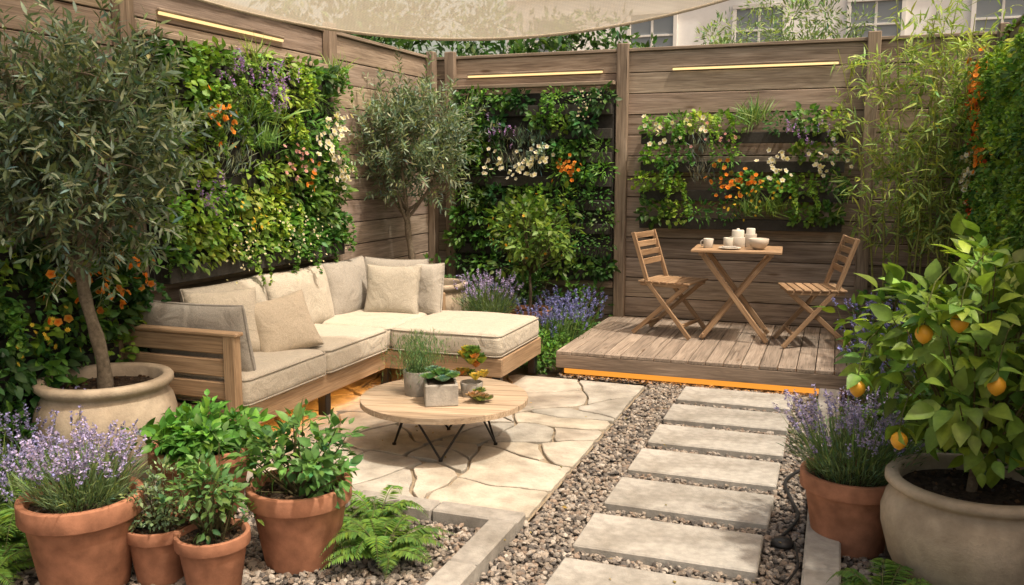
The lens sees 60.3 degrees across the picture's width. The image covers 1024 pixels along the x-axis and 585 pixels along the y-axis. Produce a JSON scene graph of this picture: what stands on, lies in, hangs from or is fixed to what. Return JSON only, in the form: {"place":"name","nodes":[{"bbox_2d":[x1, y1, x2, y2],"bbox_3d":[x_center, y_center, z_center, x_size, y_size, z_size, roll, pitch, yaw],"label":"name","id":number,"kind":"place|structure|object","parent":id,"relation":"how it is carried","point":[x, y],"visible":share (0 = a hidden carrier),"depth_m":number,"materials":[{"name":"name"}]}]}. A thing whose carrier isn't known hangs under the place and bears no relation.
{"place":"outdoors","nodes":[
{"label":"outdoors","id":0,"kind":"place"},
{"bbox_2d":[382,40,505,56],"label":"sky","id":1,"kind":"structure","parent":0,"point":[433,42],"materials":[{"name":"white"}]},
{"bbox_2d":[0,352,960,584],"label":"ground","id":2,"kind":"structure","parent":0,"point":[521,370],"depth_m":6.29,"materials":[{"name":"grey stone"}]},
{"bbox_2d":[0,462,40,524],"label":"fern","id":3,"kind":"object","parent":2,"relation":"on","point":[16,483],"visible":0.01,"depth_m":4.08,"materials":[{"name":"green plant"}]},
{"bbox_2d":[0,399,183,509],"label":"shrub foliage","id":4,"kind":"object","parent":2,"relation":"on","point":[8,408],"visible":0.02,"depth_m":4.14,"materials":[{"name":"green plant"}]},
{"bbox_2d":[32,362,177,485],"bbox_3d":[-2.050,0.696,4.477,0.670,0.560,0.670,3,9,20],"label":"planter pot","id":5,"kind":"object","parent":2,"relation":"on","point":[143,393],"visible":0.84,"depth_m":4.23,"materials":[{"name":"ceramic"}]},
{"bbox_2d":[0,0,238,388],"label":"olive tree","id":6,"kind":"object","parent":5,"relation":"in","point":[76,119],"visible":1,"depth_m":4.09,"materials":[{"name":"green plant"}]},
{"bbox_2d":[0,0,438,481],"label":"wooden fence","id":7,"kind":"object","parent":2,"relation":"on","point":[380,230],"visible":0.18,"depth_m":6.84,"materials":[{"name":"brown wood"}]},
{"bbox_2d":[0,223,171,439],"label":"vertical garden","id":8,"kind":"object","parent":7,"relation":"attached to","point":[38,338],"visible":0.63,"depth_m":4.39,"materials":[{"name":"plant"}]},
{"bbox_2d":[156,7,283,41],"bbox_3d":[-1.866,-1.741,5.773,0.026,0.038,1.260,3,9,20],"label":"led strip light","id":9,"kind":"object","parent":7,"relation":"attached to","point":[197,19],"visible":1,"depth_m":5.67,"materials":[{"name":"plastic"},{"name":"metal"}]},
{"bbox_2d":[131,26,358,285],"bbox_3d":[-1.664,-0.857,5.985,0.512,1.831,2.225,3,9,20],"label":"vertical garden","id":10,"kind":"object","parent":7,"relation":"attached to","point":[260,199],"visible":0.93,"depth_m":5.86,"materials":[{"name":"plant"}]},
{"bbox_2d":[197,0,727,40],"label":"shade sail","id":11,"kind":"object","parent":7,"relation":"attached to","point":[462,20],"visible":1,"depth_m":4.85,"materials":[{"name":"fabric"}]},
{"bbox_2d":[0,481,480,584],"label":"gravel bed","id":12,"kind":"object","parent":2,"relation":"on","point":[362,571],"visible":0.12,"depth_m":3.53,"materials":[{"name":"grey gravel"}]},
{"bbox_2d":[0,543,34,584],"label":"fern","id":13,"kind":"object","parent":12,"relation":"on","point":[6,568],"visible":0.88,"depth_m":3.41,"materials":[{"name":"green plant"}]},
{"bbox_2d":[0,480,41,558],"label":"fern","id":14,"kind":"object","parent":12,"relation":"on","point":[8,536],"visible":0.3,"depth_m":3.61,"materials":[{"name":"green plant"}]},
{"bbox_2d":[0,386,138,536],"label":"lavender bed","id":15,"kind":"object","parent":12,"relation":"on","point":[9,457],"visible":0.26,"depth_m":3.98,"materials":[{"name":"purple plant"}]},
{"bbox_2d":[14,474,144,584],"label":"terracotta pot","id":16,"kind":"object","parent":12,"relation":"on","point":[88,546],"visible":0.59,"depth_m":3.23,"materials":[{"name":"ceramic"}]},
{"bbox_2d":[0,416,154,513],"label":"lavender plant","id":17,"kind":"object","parent":16,"relation":"in","point":[74,467],"visible":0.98,"depth_m":3.30,"materials":[{"name":"purple plant"}]},
{"bbox_2d":[127,510,193,584],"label":"terracotta pot","id":18,"kind":"object","parent":12,"relation":"on","point":[155,556],"visible":0.48,"depth_m":3.36,"materials":[{"name":"ceramic"}]},
{"bbox_2d":[106,456,197,533],"bbox_3d":[-1.357,0.809,3.401,0.290,0.333,0.337,3,9,20],"label":"thyme plant","id":19,"kind":"object","parent":18,"relation":"in","point":[159,520],"visible":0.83,"depth_m":3.38,"materials":[{"name":"green plant"}]},
{"bbox_2d":[147,436,249,514],"bbox_3d":[-1.441,0.863,4.124,0.475,0.330,0.475,3,9,20],"label":"terracotta pot","id":20,"kind":"object","parent":12,"relation":"on","point":[150,455],"visible":0.11,"depth_m":3.95,"materials":[{"name":"ceramic"}]},
{"bbox_2d":[118,389,275,476],"bbox_3d":[-1.454,0.644,4.079,0.601,0.383,0.609,-7,11,-42],"label":"basil plant","id":21,"kind":"object","parent":20,"relation":"in","point":[189,430],"visible":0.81,"depth_m":3.96,"materials":[{"name":"green plant"}]},
{"bbox_2d":[173,517,250,584],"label":"terracotta pot","id":22,"kind":"object","parent":12,"relation":"on","point":[217,562],"visible":0.69,"depth_m":3.27,"materials":[{"name":"ceramic"}]},
{"bbox_2d":[150,420,263,544],"bbox_3d":[-1.161,0.735,3.329,0.374,0.444,0.448,3,9,20],"label":"mint plant","id":23,"kind":"object","parent":22,"relation":"in","point":[212,525],"visible":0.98,"depth_m":3.31,"materials":[{"name":"green plant"}]},
{"bbox_2d":[245,466,351,574],"bbox_3d":[-0.865,0.936,3.608,0.420,0.330,0.420,3,9,20],"label":"terracotta pot","id":24,"kind":"object","parent":12,"relation":"on","point":[297,534],"visible":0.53,"depth_m":3.46,"materials":[{"name":"ceramic"}]},
{"bbox_2d":[218,399,370,517],"bbox_3d":[-0.860,0.651,3.560,0.604,0.476,0.586,3,9,20],"label":"herb shrub","id":25,"kind":"object","parent":24,"relation":"in","point":[317,475],"visible":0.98,"depth_m":3.51,"materials":[{"name":"green plant"}]},
{"bbox_2d":[338,516,359,548],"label":"fern","id":26,"kind":"object","parent":12,"relation":"on","point":[346,519],"visible":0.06,"depth_m":3.78,"materials":[{"name":"green plant"}]},
{"bbox_2d":[344,485,426,531],"bbox_3d":[-0.613,0.974,3.866,0.495,0.137,0.395,-4,9,-24],"label":"fern","id":27,"kind":"object","parent":12,"relation":"on","point":[370,511],"visible":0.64,"depth_m":3.91,"materials":[{"name":"green plant"}]},
{"bbox_2d":[320,514,455,577],"bbox_3d":[-0.506,1.002,3.554,0.465,0.164,0.498,3,9,20],"label":"fern","id":28,"kind":"object","parent":12,"relation":"on","point":[380,547],"visible":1,"depth_m":3.51,"materials":[{"name":"green plant"}]},
{"bbox_2d":[244,473,525,536],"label":"garden kerb","id":29,"kind":"structure","parent":2,"relation":"on","point":[467,515],"depth_m":4.01,"materials":[{"name":"stone"}]},
{"bbox_2d":[346,33,429,52],"bbox_3d":[-2.414,-2.160,8.565,2.371,5.072,6.146,3,9,20],"label":"leafy tree","id":30,"kind":"object","parent":2,"relation":"on","point":[399,42],"visible":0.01,"depth_m":9.40,"materials":[{"name":"green plant"}]},
{"bbox_2d":[247,368,643,520],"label":"flagstone patio","id":31,"kind":"structure","parent":2,"relation":"on","point":[517,468],"depth_m":5.06,"materials":[{"name":"stone"}]},
{"bbox_2d":[114,256,540,428],"bbox_3d":[-1.012,0.321,5.884,1.690,0.856,2.620,3,9,20],"label":"corner sofa","id":32,"kind":"object","parent":31,"relation":"on","point":[198,349],"visible":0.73,"depth_m":5.80,"materials":[{"name":"beige fabric"}]},
{"bbox_2d":[184,287,259,351],"bbox_3d":[-1.746,0.189,5.344,0.449,0.397,0.248,-5,9,-31],"label":"cushion","id":33,"kind":"object","parent":32,"relation":"on","point":[246,298],"visible":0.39,"depth_m":5.35,"materials":[{"name":"fabric"}]},
{"bbox_2d":[254,289,323,351],"bbox_3d":[-1.435,0.205,5.515,0.461,0.407,0.251,-6,10,-35],"label":"throw pillow","id":34,"kind":"object","parent":32,"relation":"on","point":[284,323],"visible":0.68,"depth_m":5.45,"materials":[{"name":"fabric"}]},
{"bbox_2d":[364,264,421,313],"bbox_3d":[-0.929,-0.018,6.867,0.450,0.389,0.212,1,8,10],"label":"throw pillow","id":35,"kind":"object","parent":32,"relation":"on","point":[395,289],"visible":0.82,"depth_m":6.80,"materials":[{"name":"fabric"}]},
{"bbox_2d":[360,376,527,461],"bbox_3d":[-0.384,0.728,5.030,0.950,0.289,0.948,3,9,20],"label":"coffee table","id":36,"kind":"object","parent":31,"relation":"on","point":[391,401],"visible":0.84,"depth_m":4.80,"materials":[{"name":"brown wood"}]},
{"bbox_2d":[379,328,458,396],"bbox_3d":[-0.510,0.424,5.037,0.490,0.453,0.514,-1,8,-6],"label":"potted rosemary","id":37,"kind":"object","parent":36,"relation":"on","point":[413,384],"visible":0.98,"depth_m":4.98,"materials":[{"name":"plant"}]},
{"bbox_2d":[419,365,459,406],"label":"potted succulent","id":38,"kind":"object","parent":36,"relation":"on","point":[441,389],"visible":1,"depth_m":4.77,"materials":[{"name":"grey concrete"}]},
{"bbox_2d":[453,345,488,397],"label":"potted succulent","id":39,"kind":"object","parent":36,"relation":"on","point":[473,355],"visible":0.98,"depth_m":4.96,"materials":[{"name":"green plant"}]},
{"bbox_2d":[465,386,493,400],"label":"succulent","id":40,"kind":"object","parent":36,"relation":"on","point":[478,394],"visible":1,"depth_m":4.84,"materials":[{"name":"green plant"}]},
{"bbox_2d":[443,278,468,310],"bbox_3d":[-0.687,0.203,7.797,0.618,0.600,0.618,3,9,20],"label":"planter pot","id":41,"kind":"object","parent":2,"relation":"on","point":[450,290],"visible":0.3,"depth_m":7.57,"materials":[{"name":"ceramic"}]},
{"bbox_2d":[344,45,501,259],"bbox_3d":[-0.862,-1.046,7.617,1.473,2.134,1.351,-3,9,-21],"label":"olive tree","id":42,"kind":"object","parent":41,"relation":"in","point":[410,114],"visible":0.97,"depth_m":7.45,"materials":[{"name":"green plant"}]},
{"bbox_2d":[425,519,514,584],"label":"garden kerb","id":43,"kind":"structure","parent":2,"relation":"on","point":[467,563],"depth_m":3.55,"materials":[{"name":"stone"}]},
{"bbox_2d":[360,25,667,56],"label":"hedge trees","id":44,"kind":"object","parent":2,"relation":"on","point":[519,46],"visible":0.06,"depth_m":9.73,"materials":[{"name":"green plant"}]},
{"bbox_2d":[423,252,613,374],"bbox_3d":[-0.135,0.163,7.942,1.935,0.968,1.907,3,9,20],"label":"groundcover foliage","id":45,"kind":"object","parent":2,"relation":"on","point":[544,355],"visible":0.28,"depth_m":8.14,"materials":[{"name":"green plant"}]},
{"bbox_2d":[508,305,551,334],"bbox_3d":[0.156,0.318,7.844,0.404,0.360,0.404,3,9,20],"label":"terracotta pot","id":46,"kind":"object","parent":2,"relation":"on","point":[524,308],"visible":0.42,"depth_m":7.86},
{"bbox_2d":[482,180,586,311],"bbox_3d":[0.265,-0.379,7.675,1.123,1.190,0.933,8,11,44],"label":"citrus tree","id":47,"kind":"object","parent":46,"relation":"in","point":[532,258],"visible":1,"depth_m":7.59,"materials":[{"name":"green plant"}]},
{"bbox_2d":[465,281,607,355],"bbox_3d":[0.253,0.205,8.019,1.714,0.552,1.163,11,14,54],"label":"blue salvia bed","id":48,"kind":"object","parent":2,"relation":"on","point":[568,310],"visible":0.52,"depth_m":7.54,"materials":[{"name":"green plant"}]},
{"bbox_2d":[523,358,555,368],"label":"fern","id":49,"kind":"object","parent":2,"relation":"on","point":[547,360],"visible":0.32,"depth_m":6.96,"materials":[{"name":"green plant"}]},
{"bbox_2d":[541,335,564,350],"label":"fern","id":50,"kind":"object","parent":2,"relation":"on","point":[552,342],"visible":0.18,"depth_m":7.25,"materials":[{"name":"green plant"}]},
{"bbox_2d":[437,31,996,352],"bbox_3d":[1.557,-0.892,8.008,5.240,2.710,0.202,3,9,20],"label":"wooden fence","id":51,"kind":"object","parent":2,"relation":"on","point":[647,81],"visible":0.46,"depth_m":7.88,"materials":[{"name":"brown wood"}]},
{"bbox_2d":[442,81,622,289],"bbox_3d":[0.157,-0.994,8.385,1.819,1.986,0.500,3,9,20],"label":"vertical garden","id":52,"kind":"object","parent":51,"relation":"attached to","point":[544,146],"visible":0.81,"depth_m":8.32,"materials":[{"name":"plant"}]},
{"bbox_2d":[467,68,602,77],"bbox_3d":[0.203,-2.079,8.366,1.360,0.038,0.024,3,9,20],"label":"led strip light","id":53,"kind":"object","parent":51,"relation":"attached to","point":[537,73],"visible":1,"depth_m":8.35,"materials":[{"name":"yellow plastic"}]},
{"bbox_2d":[627,92,857,232],"bbox_3d":[1.973,-1.134,7.691,1.946,1.232,0.505,3,9,20],"label":"vertical garden","id":54,"kind":"object","parent":51,"relation":"attached to","point":[772,197],"visible":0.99,"depth_m":7.65,"materials":[{"name":"plant"}]},
{"bbox_2d":[672,59,839,69],"bbox_3d":[2.099,-1.981,7.675,1.410,0.038,0.024,3,9,20],"label":"led strip light","id":55,"kind":"object","parent":51,"relation":"attached to","point":[780,63],"visible":1,"depth_m":7.66,"materials":[{"name":"yellow plastic"}]},
{"bbox_2d":[556,369,885,584],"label":"gravel strip","id":56,"kind":"object","parent":2,"relation":"on","point":[860,565],"visible":0.33,"depth_m":6.32,"materials":[{"name":"stone"}]},
{"bbox_2d":[799,458,888,558],"bbox_3d":[1.433,0.917,3.742,0.414,0.330,0.414,3,9,20],"label":"terracotta pot","id":57,"kind":"object","parent":56,"relation":"on","point":[846,516],"visible":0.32,"depth_m":3.60,"materials":[{"name":"ceramic"}]},
{"bbox_2d":[772,384,929,486],"bbox_3d":[1.424,0.593,3.690,0.663,0.405,0.648,3,9,20],"label":"lavender plant","id":58,"kind":"object","parent":57,"relation":"in","point":[829,455],"visible":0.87,"depth_m":3.65,"materials":[{"name":"purple plant"}]},
{"bbox_2d":[826,558,931,584],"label":"fern","id":59,"kind":"object","parent":56,"relation":"on","point":[847,573],"visible":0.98,"depth_m":3.18,"materials":[{"name":"green plant"}]},
{"bbox_2d":[694,0,880,44],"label":"olive shrub","id":60,"kind":"object","parent":2,"relation":"on","point":[726,37],"visible":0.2,"depth_m":9.08,"materials":[{"name":"green plant"}]},
{"bbox_2d":[801,388,840,584],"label":"garden kerb","id":61,"kind":"structure","parent":2,"relation":"on","point":[821,561],"depth_m":3.51,"materials":[{"name":"concrete"}]},
{"bbox_2d":[832,292,959,423],"bbox_3d":[2.616,0.422,5.775,1.027,0.736,1.668,3,9,20],"label":"blue salvia bed","id":62,"kind":"object","parent":2,"relation":"on","point":[883,366],"visible":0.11,"depth_m":5.71,"materials":[{"name":"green plant"}]},
{"bbox_2d":[898,582,921,584],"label":"fern","id":63,"kind":"object","parent":2,"relation":"on","point":[910,583],"visible":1,"depth_m":3.09,"materials":[{"name":"green plant"}]},
{"bbox_2d":[828,0,1021,360],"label":"bamboo plant","id":64,"kind":"object","parent":2,"relation":"on","point":[917,209],"visible":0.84,"depth_m":6.91,"materials":[{"name":"green plant"}]},
{"bbox_2d":[847,278,1023,476],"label":"shrub foliage","id":65,"kind":"object","parent":2,"relation":"on","point":[928,392],"visible":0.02,"depth_m":5.11,"materials":[{"name":"green plant"}]},
{"bbox_2d":[880,453,1023,584],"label":"planter pot","id":66,"kind":"object","parent":2,"relation":"on","point":[941,525],"visible":0.84,"depth_m":3.13,"materials":[{"name":"ceramic"}]},
{"bbox_2d":[809,212,1023,491],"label":"lemon tree","id":67,"kind":"object","parent":66,"relation":"in","point":[968,413],"visible":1,"depth_m":3.10,"materials":[{"name":"green plant"}]},
{"bbox_2d":[989,14,1023,410],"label":"wooden fence","id":68,"kind":"object","parent":2,"relation":"on","point":[1001,27],"visible":0.09,"depth_m":6.83,"materials":[{"name":"brown wood"}]},
{"bbox_2d":[943,16,1023,341],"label":"vertical garden","id":69,"kind":"object","parent":68,"relation":"attached to","point":[995,189],"visible":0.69,"depth_m":5.58,"materials":[{"name":"plant"}]},
{"bbox_3d":[-0.196,0.363,7.529,0.404,0.360,0.404,3,9,20],"label":"terracotta pot","id":70,"kind":"object","parent":2,"relation":"on","visible":0},
{"bbox_2d":[451,268,525,313],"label":"lavender plant","id":71,"kind":"object","parent":70,"relation":"in","point":[477,304],"visible":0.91,"depth_m":7.42,"materials":[{"name":"purple plant"}]},
{"bbox_2d":[469,382,817,584],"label":"gravel path","id":72,"kind":"structure","parent":0,"point":[540,552],"depth_m":4.11,"materials":[{"name":"stone"}]},
{"bbox_2d":[545,557,732,584],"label":"stepping stone","id":73,"kind":"object","parent":72,"relation":"on","point":[569,571],"visible":1,"depth_m":3.40,"materials":[{"name":"stone"}]},
{"bbox_2d":[572,513,763,580],"bbox_3d":[0.666,1.071,3.742,0.754,0.050,0.379,3,9,20],"label":"stepping stone","id":74,"kind":"object","parent":72,"relation":"on","point":[730,554],"visible":0.88,"depth_m":3.69,"materials":[{"name":"stone"}]},
{"bbox_2d":[603,477,773,531],"bbox_3d":[0.846,1.006,4.204,0.751,0.050,0.372,3,9,20],"label":"stepping stone","id":75,"kind":"object","parent":72,"relation":"on","point":[720,507],"visible":0.88,"depth_m":4.15,"materials":[{"name":"stone"}]},
{"bbox_2d":[627,448,779,492],"bbox_3d":[1.019,0.940,4.668,0.752,0.050,0.374,3,9,20],"label":"stepping stone","id":76,"kind":"object","parent":72,"relation":"on","point":[722,471],"visible":0.84,"depth_m":4.62,"materials":[{"name":"stone"}]},
{"bbox_2d":[647,424,785,459],"bbox_3d":[1.194,0.874,5.132,0.753,0.050,0.376,3,9,20],"label":"stepping stone","id":77,"kind":"object","parent":72,"relation":"on","point":[736,444],"visible":0.88,"depth_m":5.07,"materials":[{"name":"stone"}]},
{"bbox_2d":[663,404,789,435],"bbox_3d":[1.363,0.807,5.598,0.753,0.050,0.376,3,9,20],"label":"stepping stone","id":78,"kind":"object","parent":72,"relation":"on","point":[720,418],"visible":0.78,"depth_m":5.54,"materials":[{"name":"stone"}]},
{"bbox_2d":[677,386,793,413],"bbox_3d":[1.538,0.741,6.062,0.750,0.050,0.370,3,9,20],"label":"stepping stone","id":79,"kind":"object","parent":72,"relation":"on","point":[709,397],"visible":0.7,"depth_m":6.00,"materials":[{"name":"stone"}]},
{"bbox_2d":[770,469,799,584],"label":"power cable","id":80,"kind":"object","parent":72,"relation":"on","point":[786,543],"visible":0.87,"depth_m":3.74,"materials":[{"name":"black rubber"}]},
{"bbox_2d":[556,316,851,390],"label":"wooden deck","id":81,"kind":"structure","parent":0,"point":[732,352],"depth_m":6.73,"materials":[{"name":"brown wood"}]},
{"bbox_2d":[631,229,707,339],"bbox_3d":[1.337,-0.081,7.438,0.547,0.866,0.430,5,10,33],"label":"folding chair","id":82,"kind":"object","parent":81,"relation":"on","point":[675,283],"visible":0.98,"depth_m":7.41,"materials":[{"name":"brown wood"}]},
{"bbox_2d":[564,368,818,393],"bbox_3d":[1.340,0.639,6.491,2.000,0.070,0.034,3,9,20],"label":"deck led strip","id":83,"kind":"object","parent":81,"relation":"attached to","point":[692,380],"visible":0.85,"depth_m":6.50,"materials":[{"name":"orange plastic"}]},
{"bbox_2d":[691,244,782,343],"bbox_3d":[1.844,0.004,7.258,0.700,0.743,0.552,3,8,17],"label":"bistro table","id":84,"kind":"object","parent":81,"relation":"on","point":[770,252],"visible":0.96,"depth_m":7.08,"materials":[{"name":"brown wood"}]},
{"bbox_2d":[700,238,713,247],"bbox_3d":[1.602,-0.405,7.221,0.096,0.075,0.084,-2,8,-17],"label":"coffee mug","id":85,"kind":"object","parent":84,"relation":"on","point":[707,242],"visible":1,"depth_m":7.20,"materials":[{"name":"ceramic"}]},
{"bbox_2d":[723,237,732,245],"bbox_3d":[1.776,-0.411,7.246,0.080,0.080,0.080,3,9,20],"label":"coffee mug","id":86,"kind":"object","parent":84,"relation":"on","point":[727,241],"visible":0.72,"depth_m":7.21,"materials":[{"name":"ceramic"}]},
{"bbox_2d":[718,246,740,249],"bbox_3d":[1.753,-0.361,7.100,0.180,0.022,0.180,3,9,20],"label":"plate","id":87,"kind":"object","parent":84,"relation":"on","point":[729,247],"visible":1,"depth_m":7.06,"materials":[{"name":"ceramic"}]},
{"bbox_2d":[730,228,745,247],"bbox_3d":[1.863,-0.453,7.272,0.130,0.155,0.130,3,9,20],"label":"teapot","id":88,"kind":"object","parent":84,"relation":"on","point":[739,238],"visible":0.88,"depth_m":7.22,"materials":[{"name":"ceramic"}]},
{"bbox_2d":[744,228,756,247],"bbox_3d":[1.963,-0.451,7.257,0.100,0.156,0.100,3,9,20],"label":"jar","id":89,"kind":"object","parent":84,"relation":"on","point":[750,232],"visible":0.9,"depth_m":7.22,"materials":[{"name":"ceramic"}]},
{"bbox_2d":[749,238,768,249],"bbox_3d":[1.976,-0.390,7.067,0.160,0.088,0.160,3,9,20],"label":"ceramic bowl","id":90,"kind":"object","parent":84,"relation":"on","point":[758,243],"visible":1,"depth_m":7.01,"materials":[{"name":"beige ceramic"}]},
{"bbox_2d":[773,234,859,348],"bbox_3d":[2.392,-0.014,6.969,0.547,0.866,0.430,1,8,8],"label":"folding chair","id":91,"kind":"object","parent":81,"relation":"on","point":[813,291],"visible":0.96,"depth_m":6.82,"materials":[{"name":"brown wood"}]},
{"bbox_2d":[506,0,1023,53],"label":"apartment building","id":92,"kind":"structure","parent":0,"point":[677,30],"depth_m":22.06,"materials":[{"name":"white glass"}]}
]}

